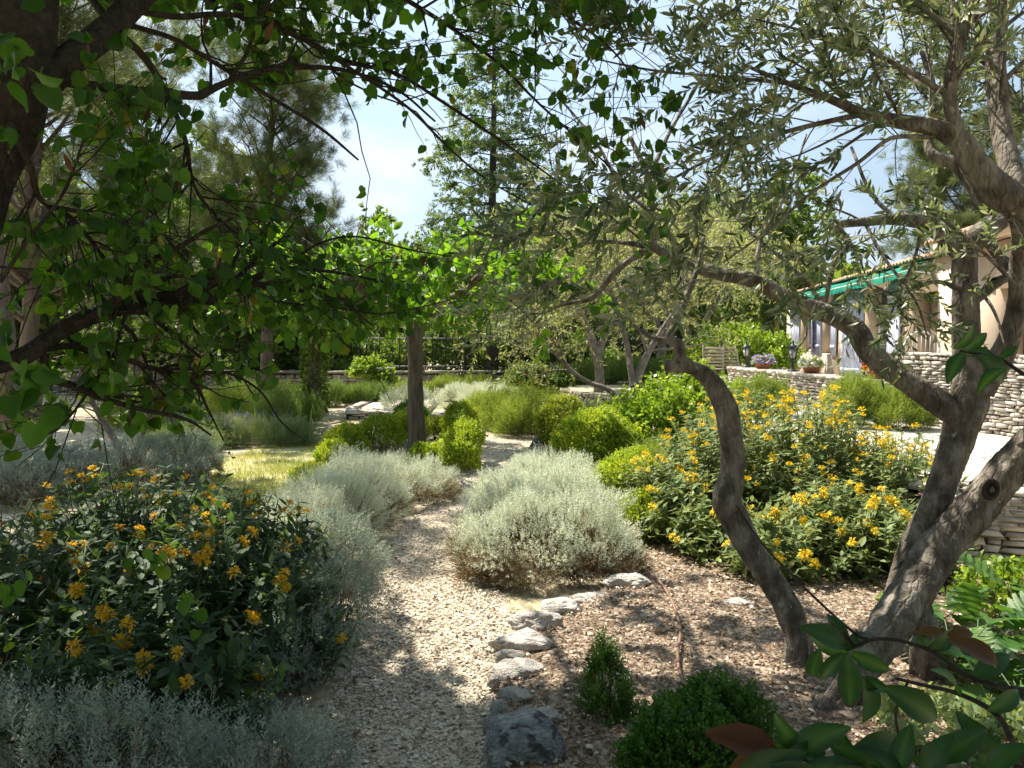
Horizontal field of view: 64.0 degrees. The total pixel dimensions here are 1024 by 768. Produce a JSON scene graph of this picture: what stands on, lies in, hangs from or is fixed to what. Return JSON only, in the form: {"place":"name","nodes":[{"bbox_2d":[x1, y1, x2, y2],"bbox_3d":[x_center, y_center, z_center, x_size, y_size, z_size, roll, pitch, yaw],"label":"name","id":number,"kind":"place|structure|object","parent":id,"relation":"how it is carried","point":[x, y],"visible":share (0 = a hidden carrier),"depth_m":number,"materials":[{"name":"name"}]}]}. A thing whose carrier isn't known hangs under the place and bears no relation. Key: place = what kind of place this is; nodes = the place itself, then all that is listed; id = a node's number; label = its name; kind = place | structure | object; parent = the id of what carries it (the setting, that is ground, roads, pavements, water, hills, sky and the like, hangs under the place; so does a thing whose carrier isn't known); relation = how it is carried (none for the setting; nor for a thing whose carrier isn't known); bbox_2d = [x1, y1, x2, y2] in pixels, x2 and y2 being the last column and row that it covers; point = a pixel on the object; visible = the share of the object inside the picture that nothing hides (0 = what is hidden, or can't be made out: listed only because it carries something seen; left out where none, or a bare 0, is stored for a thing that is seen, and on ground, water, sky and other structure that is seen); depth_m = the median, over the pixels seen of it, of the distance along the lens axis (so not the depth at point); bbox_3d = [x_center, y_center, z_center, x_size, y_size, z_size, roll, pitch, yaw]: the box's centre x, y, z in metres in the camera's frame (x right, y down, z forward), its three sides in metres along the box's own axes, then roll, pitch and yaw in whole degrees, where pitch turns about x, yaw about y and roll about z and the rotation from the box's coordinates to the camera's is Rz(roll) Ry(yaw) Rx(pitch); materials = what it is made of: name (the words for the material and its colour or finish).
{"place":"outdoors","nodes":[
{"label":"outdoors","id":0,"kind":"place"},
{"bbox_2d":[179,439,380,517],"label":"lawn","id":1,"kind":"structure","parent":0,"point":[289,453],"depth_m":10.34,"materials":[{"name":"green plant"}]},
{"bbox_2d":[287,446,358,492],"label":"box bush","id":2,"kind":"object","parent":1,"relation":"on","point":[312,464],"visible":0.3,"depth_m":9.12,"materials":[{"name":"green plant"}]},
{"bbox_2d":[267,416,545,767],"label":"path","id":3,"kind":"structure","parent":0,"point":[502,454],"depth_m":3.96,"materials":[{"name":"beige gravel"}]},
{"bbox_2d":[0,333,1023,767],"bbox_3d":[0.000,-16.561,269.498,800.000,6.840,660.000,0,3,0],"label":"ground","id":4,"kind":"structure","parent":0,"point":[522,599],"depth_m":5.46,"materials":[{"name":"beige soil"}]},
{"bbox_2d":[0,432,79,508],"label":"santolina bush","id":5,"kind":"object","parent":4,"relation":"on","point":[7,472],"visible":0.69,"depth_m":7.90,"materials":[{"name":"grey plant"}]},
{"bbox_2d":[0,0,156,463],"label":"pine tree","id":6,"kind":"object","parent":4,"relation":"on","point":[88,15],"visible":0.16,"depth_m":10.35,"materials":[{"name":"green plant"}]},
{"bbox_2d":[5,131,191,390],"bbox_3d":[-13.649,-3.721,24.328,6.059,8.089,6.416,1,3,23],"label":"woodland tree","id":7,"kind":"object","parent":4,"relation":"on","point":[46,319],"visible":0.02,"depth_m":23.97,"materials":[{"name":"green plant"}]},
{"bbox_2d":[3,0,210,420],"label":"pine tree","id":8,"kind":"object","parent":4,"relation":"on","point":[30,331],"visible":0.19,"depth_m":16.19,"materials":[{"name":"green plant"}]},
{"bbox_2d":[9,422,228,496],"bbox_3d":[-4.209,0.808,8.895,2.241,0.720,1.429,-2,4,-34],"label":"santolina bush","id":9,"kind":"object","parent":4,"relation":"on","point":[201,463],"visible":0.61,"depth_m":8.83,"materials":[{"name":"grey plant"}]},
{"bbox_2d":[27,255,235,465],"bbox_3d":[-4.494,-0.187,9.539,2.838,2.569,1.886,2,4,29],"label":"young tree","id":10,"kind":"object","parent":4,"relation":"on","point":[105,424],"visible":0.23,"depth_m":9.53,"materials":[{"name":"green plant"}]},
{"bbox_2d":[39,20,239,398],"bbox_3d":[-10.012,-4.480,21.675,5.593,9.803,5.724,-2,4,-35],"label":"pine tree","id":11,"kind":"object","parent":4,"relation":"on","point":[195,155],"visible":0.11,"depth_m":21.42,"materials":[{"name":"green plant"}]},
{"bbox_2d":[92,380,252,430],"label":"lavender bush","id":12,"kind":"object","parent":4,"relation":"on","point":[215,399],"visible":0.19,"depth_m":15.20,"materials":[{"name":"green plant"}]},
{"bbox_2d":[0,460,366,767],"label":"phlomis bush","id":13,"kind":"object","parent":4,"relation":"on","point":[226,562],"visible":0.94,"depth_m":3.73,"materials":[{"name":"green plant"}]},
{"bbox_2d":[0,660,367,767],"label":"santolina bush","id":14,"kind":"object","parent":4,"relation":"on","point":[202,743],"visible":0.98,"depth_m":2.77,"materials":[{"name":"grey plant"}]},
{"bbox_2d":[101,128,274,335],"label":"woodland tree","id":15,"kind":"object","parent":4,"relation":"on","point":[193,134],"visible":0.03,"depth_m":36.66,"materials":[{"name":"green plant"}]},
{"bbox_2d":[46,327,349,390],"bbox_3d":[-9.682,-0.643,24.633,10.264,2.264,2.448,0,3,0],"label":"undergrowth hedge","id":16,"kind":"object","parent":4,"relation":"on","point":[341,362],"visible":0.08,"depth_m":24.06,"materials":[{"name":"green plant"}]},
{"bbox_2d":[17,322,383,373],"bbox_3d":[-13.279,-0.969,26.041,18.598,2.704,3.093,0,3,3],"label":"dark hedge","id":17,"kind":"object","parent":4,"relation":"on","point":[237,335],"depth_m":25.22,"materials":[{"name":"green plant"}]},
{"bbox_2d":[146,410,331,453],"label":"lavender bush","id":18,"kind":"object","parent":4,"relation":"on","point":[262,433],"visible":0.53,"depth_m":12.12,"materials":[{"name":"green plant"}]},
{"bbox_2d":[161,173,330,369],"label":"woodland tree","id":19,"kind":"object","parent":4,"relation":"on","point":[197,260],"visible":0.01,"depth_m":25.90,"materials":[{"name":"green plant"}]},
{"bbox_2d":[207,375,307,413],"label":"rosemary bush","id":20,"kind":"object","parent":4,"relation":"on","point":[281,386],"visible":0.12,"depth_m":17.40,"materials":[{"name":"green plant"}]},
{"bbox_2d":[232,386,304,422],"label":"rosemary bush","id":21,"kind":"object","parent":4,"relation":"on","point":[278,401],"visible":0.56,"depth_m":13.94,"materials":[{"name":"green plant"}]},
{"bbox_2d":[167,0,378,419],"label":"pine tree","id":22,"kind":"object","parent":4,"relation":"on","point":[312,98],"visible":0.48,"depth_m":13.80,"materials":[{"name":"green plant"}]},
{"bbox_2d":[214,308,350,373],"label":"woodland tree","id":23,"kind":"object","parent":4,"relation":"on","point":[285,355],"visible":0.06,"depth_m":23.72,"materials":[{"name":"green plant"}]},
{"bbox_2d":[282,389,325,424],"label":"rosemary bush","id":24,"kind":"object","parent":4,"relation":"on","point":[307,401],"visible":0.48,"depth_m":15.23,"materials":[{"name":"green plant"}]},
{"bbox_2d":[207,256,410,412],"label":"mulberry tree","id":25,"kind":"object","parent":4,"relation":"on","point":[312,375],"visible":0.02,"depth_m":17.12,"materials":[{"name":"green plant"}]},
{"bbox_2d":[298,315,330,414],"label":"ivy","id":26,"kind":"object","parent":25,"relation":"attached to","point":[305,353],"visible":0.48,"depth_m":17.07,"materials":[{"name":"green plant"}]},
{"bbox_2d":[239,499,397,696],"bbox_3d":[-1.091,1.060,4.465,0.882,0.622,2.172,0,3,0],"label":"santolina bush","id":27,"kind":"object","parent":4,"relation":"on","point":[355,574],"visible":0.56,"depth_m":4.33,"materials":[{"name":"grey plant"}]},
{"bbox_2d":[283,377,393,407],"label":"lavender hedge","id":28,"kind":"object","parent":4,"relation":"on","point":[346,394],"visible":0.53,"depth_m":19.31,"materials":[{"name":"green plant"}]},
{"bbox_2d":[0,0,689,653],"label":"judas tree","id":29,"kind":"object","parent":4,"relation":"on","point":[40,70],"visible":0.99,"depth_m":2.75,"materials":[{"name":"green plant"}]},
{"bbox_2d":[252,440,465,575],"bbox_3d":[-1.233,0.888,6.872,1.608,0.766,3.646,0,3,0],"label":"santolina bush","id":30,"kind":"object","parent":4,"relation":"on","point":[359,483],"visible":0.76,"depth_m":6.70,"materials":[{"name":"plant"}]},
{"bbox_2d":[307,202,419,334],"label":"woodland tree","id":31,"kind":"object","parent":4,"relation":"on","point":[378,213],"depth_m":32.15,"materials":[{"name":"green plant"}]},
{"bbox_2d":[343,399,394,419],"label":"kerb wall","id":32,"kind":"structure","parent":4,"relation":"on","point":[351,412],"depth_m":16.50,"materials":[{"name":"stone"}]},
{"bbox_2d":[310,406,431,460],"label":"box hedge","id":33,"kind":"object","parent":4,"relation":"on","point":[392,427],"visible":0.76,"depth_m":11.59,"materials":[{"name":"green plant"}]},
{"bbox_2d":[344,351,401,385],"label":"golden shrub","id":34,"kind":"object","parent":4,"relation":"on","point":[362,367],"visible":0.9,"depth_m":20.80,"materials":[{"name":"green plant"}]},
{"bbox_2d":[52,369,729,396],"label":"boundary wall","id":35,"kind":"structure","parent":4,"relation":"on","point":[296,378],"depth_m":22.36,"materials":[{"name":"stone"}]},
{"bbox_2d":[358,328,568,374],"bbox_3d":[-1.306,-0.852,22.727,5.829,1.420,0.060,0,3,-5],"label":"iron fence","id":36,"kind":"object","parent":35,"relation":"on","point":[438,366],"visible":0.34,"depth_m":22.68,"materials":[{"name":"black metal"}]},
{"bbox_2d":[357,229,454,369],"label":"woodland tree","id":37,"kind":"object","parent":4,"relation":"on","point":[396,256],"visible":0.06,"depth_m":27.91,"materials":[{"name":"green plant"}]},
{"bbox_2d":[201,201,621,457],"bbox_3d":[-1.564,-0.683,11.026,4.901,3.381,4.826,-2,4,-29],"label":"mulberry tree","id":38,"kind":"object","parent":4,"relation":"on","point":[443,284],"visible":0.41,"depth_m":10.24,"materials":[{"name":"green plant"}]},
{"bbox_2d":[377,383,449,411],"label":"santolina bush","id":39,"kind":"object","parent":4,"relation":"on","point":[396,397],"visible":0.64,"depth_m":17.55,"materials":[{"name":"plant"}]},
{"bbox_2d":[406,439,453,471],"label":"box bush","id":40,"kind":"object","parent":4,"relation":"on","point":[422,449],"visible":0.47,"depth_m":9.84,"materials":[{"name":"green plant"}]},
{"bbox_2d":[435,380,483,402],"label":"santolina bush","id":41,"kind":"object","parent":4,"relation":"on","point":[446,389],"visible":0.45,"depth_m":20.17,"materials":[{"name":"plant"}]},
{"bbox_2d":[424,371,499,400],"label":"rosemary bush","id":42,"kind":"object","parent":4,"relation":"on","point":[437,382],"visible":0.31,"depth_m":21.05,"materials":[{"name":"green plant"}]},
{"bbox_2d":[436,398,488,472],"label":"box topiary","id":43,"kind":"object","parent":4,"relation":"on","point":[467,433],"visible":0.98,"depth_m":9.81,"materials":[{"name":"green plant"}]},
{"bbox_2d":[321,316,633,374],"bbox_3d":[-1.456,-0.930,25.157,10.516,2.745,2.465,0,3,0],"label":"undergrowth hedge","id":44,"kind":"object","parent":4,"relation":"on","point":[606,352],"visible":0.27,"depth_m":24.80,"materials":[{"name":"green plant"}]},
{"bbox_2d":[454,379,513,402],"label":"santolina bush","id":45,"kind":"object","parent":4,"relation":"on","point":[477,386],"visible":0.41,"depth_m":19.19,"materials":[{"name":"plant"}]},
{"bbox_2d":[401,0,578,373],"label":"cedar tree","id":46,"kind":"object","parent":4,"relation":"on","point":[484,100],"visible":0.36,"depth_m":23.89,"materials":[{"name":"green plant"}]},
{"bbox_2d":[460,379,569,437],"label":"rosemary bush","id":47,"kind":"object","parent":4,"relation":"on","point":[508,411],"visible":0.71,"depth_m":13.46,"materials":[{"name":"green plant"}]},
{"bbox_2d":[487,657,544,679],"bbox_3d":[0.022,1.342,3.783,0.274,0.128,0.168,0,3,-2],"label":"edging rock","id":48,"kind":"object","parent":4,"relation":"on","point":[513,668],"visible":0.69,"depth_m":3.76,"materials":[{"name":"stone"}]},
{"bbox_2d":[75,193,959,357],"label":"woods","id":49,"kind":"object","parent":4,"relation":"on","point":[837,274],"depth_m":53.38,"materials":[{"name":"green plant"}]},
{"bbox_2d":[487,707,566,767],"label":"edging rock","id":50,"kind":"object","parent":4,"relation":"on","point":[527,734],"visible":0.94,"depth_m":3.00,"materials":[{"name":"grey stone"}]},
{"bbox_2d":[507,610,562,630],"bbox_3d":[0.125,1.292,4.427,0.305,0.151,0.175,0,3,8],"label":"edging rock","id":51,"kind":"object","parent":4,"relation":"on","point":[541,619],"visible":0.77,"depth_m":4.38,"materials":[{"name":"stone"}]},
{"bbox_2d":[499,361,577,394],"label":"yellow flowered bush","id":52,"kind":"object","parent":4,"relation":"on","point":[560,378],"visible":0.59,"depth_m":20.38,"materials":[{"name":"green plant"}]},
{"bbox_2d":[438,442,659,595],"bbox_3d":[0.253,0.934,6.797,1.560,0.764,3.619,0,3,0],"label":"santolina bush","id":53,"kind":"object","parent":4,"relation":"on","point":[527,492],"visible":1,"depth_m":5.53,"materials":[{"name":"plant"}]},
{"bbox_2d":[531,393,585,450],"bbox_3d":[0.700,0.543,11.652,0.854,0.844,0.848,0,3,0],"label":"box ball","id":54,"kind":"object","parent":4,"relation":"on","point":[567,404],"visible":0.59,"depth_m":11.45,"materials":[{"name":"green plant"}]},
{"bbox_2d":[537,244,631,335],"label":"woodland tree","id":55,"kind":"object","parent":4,"relation":"on","point":[590,322],"visible":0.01,"depth_m":29.87,"materials":[{"name":"green plant"}]},
{"bbox_2d":[547,403,641,470],"bbox_3d":[0.910,0.669,9.064,1.054,0.900,1.064,0,3,0],"label":"box ball","id":56,"kind":"object","parent":4,"relation":"on","point":[600,417],"visible":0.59,"depth_m":8.76,"materials":[{"name":"green plant"}]},
{"bbox_2d":[427,145,772,392],"bbox_3d":[1.792,-2.306,18.379,6.277,5.822,5.877,-1,3,-25],"label":"olive tree","id":57,"kind":"object","parent":4,"relation":"on","point":[599,346],"visible":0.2,"depth_m":18.13,"materials":[{"name":"green plant"}]},
{"bbox_2d":[568,623,642,731],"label":"conifer seedling","id":58,"kind":"object","parent":4,"relation":"on","point":[604,660],"visible":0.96,"depth_m":3.34,"materials":[{"name":"green plant"}]},
{"bbox_2d":[467,329,754,369],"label":"dark hedge","id":59,"kind":"object","parent":4,"relation":"on","point":[632,340],"visible":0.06,"depth_m":26.93,"materials":[{"name":"green plant"}]},
{"bbox_2d":[550,351,682,393],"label":"rosemary bush","id":60,"kind":"object","parent":4,"relation":"on","point":[618,370],"visible":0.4,"depth_m":21.38,"materials":[{"name":"green plant"}]},
{"bbox_2d":[448,172,814,403],"bbox_3d":[1.885,-1.469,13.886,6.771,4.678,3.666,0,3,0],"label":"olive tree","id":61,"kind":"object","parent":4,"relation":"on","point":[636,376],"visible":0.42,"depth_m":13.83,"materials":[{"name":"green plant"}]},
{"bbox_2d":[587,443,682,544],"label":"box bush","id":62,"kind":"object","parent":4,"relation":"on","point":[618,460],"visible":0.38,"depth_m":6.70,"materials":[{"name":"green plant"}]},
{"bbox_2d":[270,406,1005,766],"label":"fallen leaves","id":63,"kind":"object","parent":4,"relation":"on","point":[356,732],"visible":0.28,"depth_m":4.37,"materials":[{"name":"plant"}]},
{"bbox_2d":[585,358,746,454],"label":"viburnum shrub","id":64,"kind":"object","parent":4,"relation":"on","point":[644,411],"visible":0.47,"depth_m":9.14,"materials":[{"name":"green plant"}]},
{"bbox_2d":[611,265,729,357],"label":"woodland tree","id":65,"kind":"object","parent":4,"relation":"on","point":[714,321],"visible":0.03,"depth_m":28.57,"materials":[{"name":"green plant"}]},
{"bbox_2d":[614,185,752,335],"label":"woodland tree","id":66,"kind":"object","parent":4,"relation":"on","point":[733,313],"visible":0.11,"depth_m":33.60,"materials":[{"name":"green plant"}]},
{"bbox_2d":[608,664,779,767],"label":"box bush","id":67,"kind":"object","parent":4,"relation":"on","point":[670,730],"visible":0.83,"depth_m":2.76,"materials":[{"name":"green plant"}]},
{"bbox_2d":[495,481,1023,767],"bbox_3d":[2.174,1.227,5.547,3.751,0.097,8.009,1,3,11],"label":"garden bed","id":68,"kind":"object","parent":4,"relation":"on","point":[848,713],"visible":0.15,"depth_m":4.11,"materials":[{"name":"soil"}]},
{"bbox_2d":[495,686,531,702],"bbox_3d":[0.006,1.357,3.557,0.167,0.080,0.091,1,3,22],"label":"edging rock","id":69,"kind":"object","parent":68,"relation":"on","point":[512,693],"visible":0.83,"depth_m":3.53,"materials":[{"name":"stone"}]},
{"bbox_2d":[488,627,552,651],"bbox_3d":[0.045,1.310,4.151,0.338,0.126,0.207,0,3,7],"label":"edging rock","id":70,"kind":"object","parent":68,"relation":"on","point":[526,639],"visible":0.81,"depth_m":4.08,"materials":[{"name":"stone"}]},
{"bbox_2d":[541,597,582,614],"bbox_3d":[0.286,1.288,4.709,0.246,0.109,0.188,0,3,-3],"label":"edging rock","id":71,"kind":"object","parent":68,"relation":"on","point":[559,605],"visible":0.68,"depth_m":4.66,"materials":[{"name":"stone"}]},
{"bbox_2d":[603,572,651,588],"bbox_3d":[0.743,1.258,5.179,0.347,0.137,0.216,-1,3,-19],"label":"edging rock","id":72,"kind":"object","parent":68,"relation":"on","point":[635,579],"visible":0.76,"depth_m":5.11,"materials":[{"name":"stone"}]},
{"bbox_2d":[622,427,689,480],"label":"spurge clump","id":73,"kind":"object","parent":68,"relation":"on","point":[652,445],"visible":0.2,"depth_m":7.49,"materials":[{"name":"green plant"}]},
{"bbox_2d":[627,558,685,685],"bbox_3d":[0.841,1.266,4.499,0.192,0.018,2.331,0,3,0],"label":"garden hose","id":74,"kind":"object","parent":68,"relation":"on","point":[679,626],"visible":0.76,"depth_m":4.27,"materials":[{"name":"brown rubber"}]},
{"bbox_2d":[415,0,1023,711],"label":"olive tree","id":75,"kind":"object","parent":68,"relation":"on","point":[943,532],"visible":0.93,"depth_m":3.31,"materials":[{"name":"green plant"}]},
{"bbox_2d":[871,681,1023,767],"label":"sage plant","id":76,"kind":"object","parent":68,"relation":"on","point":[1014,719],"visible":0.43,"depth_m":3.10,"materials":[{"name":"green plant"}]},
{"bbox_2d":[875,553,1023,709],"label":"acanthus plant","id":77,"kind":"object","parent":68,"relation":"on","point":[966,603],"visible":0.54,"depth_m":3.77,"materials":[{"name":"green plant"}]},
{"bbox_2d":[717,156,862,330],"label":"woodland tree","id":78,"kind":"object","parent":4,"relation":"on","point":[810,179],"visible":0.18,"depth_m":35.81,"materials":[{"name":"green plant"}]},
{"bbox_2d":[610,377,995,585],"bbox_3d":[2.117,0.626,6.501,2.665,1.272,3.249,1,3,19],"label":"phlomis bush","id":79,"kind":"object","parent":4,"relation":"on","point":[842,533],"visible":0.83,"depth_m":6.08,"materials":[{"name":"green plant"}]},
{"bbox_2d":[705,323,1023,767],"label":"photinia branch shrub","id":80,"kind":"object","parent":4,"relation":"on","point":[788,747],"visible":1,"depth_m":1.08,"materials":[{"name":"green plant"}]},
{"bbox_2d":[792,458,1023,563],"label":"retaining wall","id":81,"kind":"structure","parent":4,"relation":"on","point":[1002,535],"depth_m":5.69,"materials":[{"name":"stone"}]},
{"bbox_2d":[872,78,1023,261],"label":"pine tree","id":82,"kind":"object","parent":4,"relation":"on","point":[968,213],"visible":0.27,"depth_m":33.97,"materials":[{"name":"green plant"}]},
{"bbox_2d":[941,554,1023,617],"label":"bramble patch","id":83,"kind":"object","parent":4,"relation":"on","point":[1005,569],"visible":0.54,"depth_m":4.65,"materials":[{"name":"green plant"}]},
{"bbox_2d":[43,0,1023,276],"label":"sky","id":84,"kind":"structure","parent":0,"point":[390,150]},
{"bbox_2d":[567,381,658,398],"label":"rock garden ground","id":85,"kind":"structure","parent":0,"point":[586,388],"depth_m":20.04,"materials":[{"name":"beige gravel"}]},
{"bbox_2d":[641,367,1023,486],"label":"terrace ground","id":86,"kind":"structure","parent":0,"point":[975,467],"depth_m":8.42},
{"bbox_2d":[557,172,808,377],"bbox_3d":[4.152,-3.089,22.730,7.348,5.921,5.618,0,3,0],"label":"olive tree","id":87,"kind":"object","parent":86,"relation":"on","point":[750,253],"visible":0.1,"depth_m":22.40,"materials":[{"name":"green plant"}]},
{"bbox_2d":[591,180,803,355],"bbox_3d":[5.541,-3.273,25.541,6.812,5.964,5.297,0,3,0],"label":"olive tree","id":88,"kind":"object","parent":86,"relation":"on","point":[707,315],"visible":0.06,"depth_m":25.37,"materials":[{"name":"green plant"}]},
{"bbox_2d":[702,345,723,379],"bbox_3d":[4.136,-0.334,16.848,0.430,0.944,0.629,1,3,14],"label":"folding chair","id":89,"kind":"object","parent":86,"relation":"on","point":[713,351],"visible":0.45,"depth_m":16.60,"materials":[{"name":"brown wood"}]},
{"bbox_2d":[659,318,807,377],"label":"hop shrub","id":90,"kind":"object","parent":86,"relation":"on","point":[776,346],"visible":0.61,"depth_m":18.72,"materials":[{"name":"green plant"}]},
{"bbox_2d":[730,369,796,415],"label":"rosemary bush","id":91,"kind":"object","parent":86,"relation":"on","point":[762,382],"visible":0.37,"depth_m":11.02,"materials":[{"name":"green plant"}]},
{"bbox_2d":[755,265,786,368],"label":"cypress tree","id":92,"kind":"object","parent":86,"relation":"on","point":[763,314],"visible":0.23,"depth_m":23.05,"materials":[{"name":"green plant"}]},
{"bbox_2d":[727,366,885,406],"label":"terrace wall","id":93,"kind":"structure","parent":86,"relation":"on","point":[801,380],"depth_m":13.15,"materials":[{"name":"stone"}]},
{"bbox_2d":[750,353,775,368],"bbox_3d":[4.565,-0.417,14.902,0.462,0.286,0.308,1,3,17],"label":"flower pot","id":94,"kind":"object","parent":93,"relation":"on","point":[765,361],"visible":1,"depth_m":14.85,"materials":[{"name":"ceramic"}]},
{"bbox_2d":[797,355,826,372],"bbox_3d":[4.762,-0.321,13.040,0.448,0.296,0.329,0,3,0],"label":"flower pot","id":95,"kind":"object","parent":93,"relation":"on","point":[809,367],"visible":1,"depth_m":12.97,"materials":[{"name":"ceramic"}]},
{"bbox_2d":[818,364,938,430],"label":"rosemary bush","id":96,"kind":"object","parent":86,"relation":"on","point":[888,406],"visible":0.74,"depth_m":9.59,"materials":[{"name":"green plant"}]},
{"bbox_2d":[787,225,1023,375],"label":"house","id":97,"kind":"structure","parent":86,"relation":"on","point":[823,340],"depth_m":16.13,"materials":[{"name":"paint"}]},
{"bbox_2d":[799,261,932,298],"bbox_3d":[8.281,-2.422,21.321,0.452,0.355,13.400,0,3,8],"label":"awning","id":98,"kind":"object","parent":97,"relation":"attached to","point":[841,287],"visible":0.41,"depth_m":18.07,"materials":[{"name":"green fabric"}]},
{"bbox_2d":[883,352,1023,436],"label":"terrace wall","id":99,"kind":"structure","parent":86,"relation":"on","point":[1005,415],"depth_m":8.98,"materials":[{"name":"stone"}]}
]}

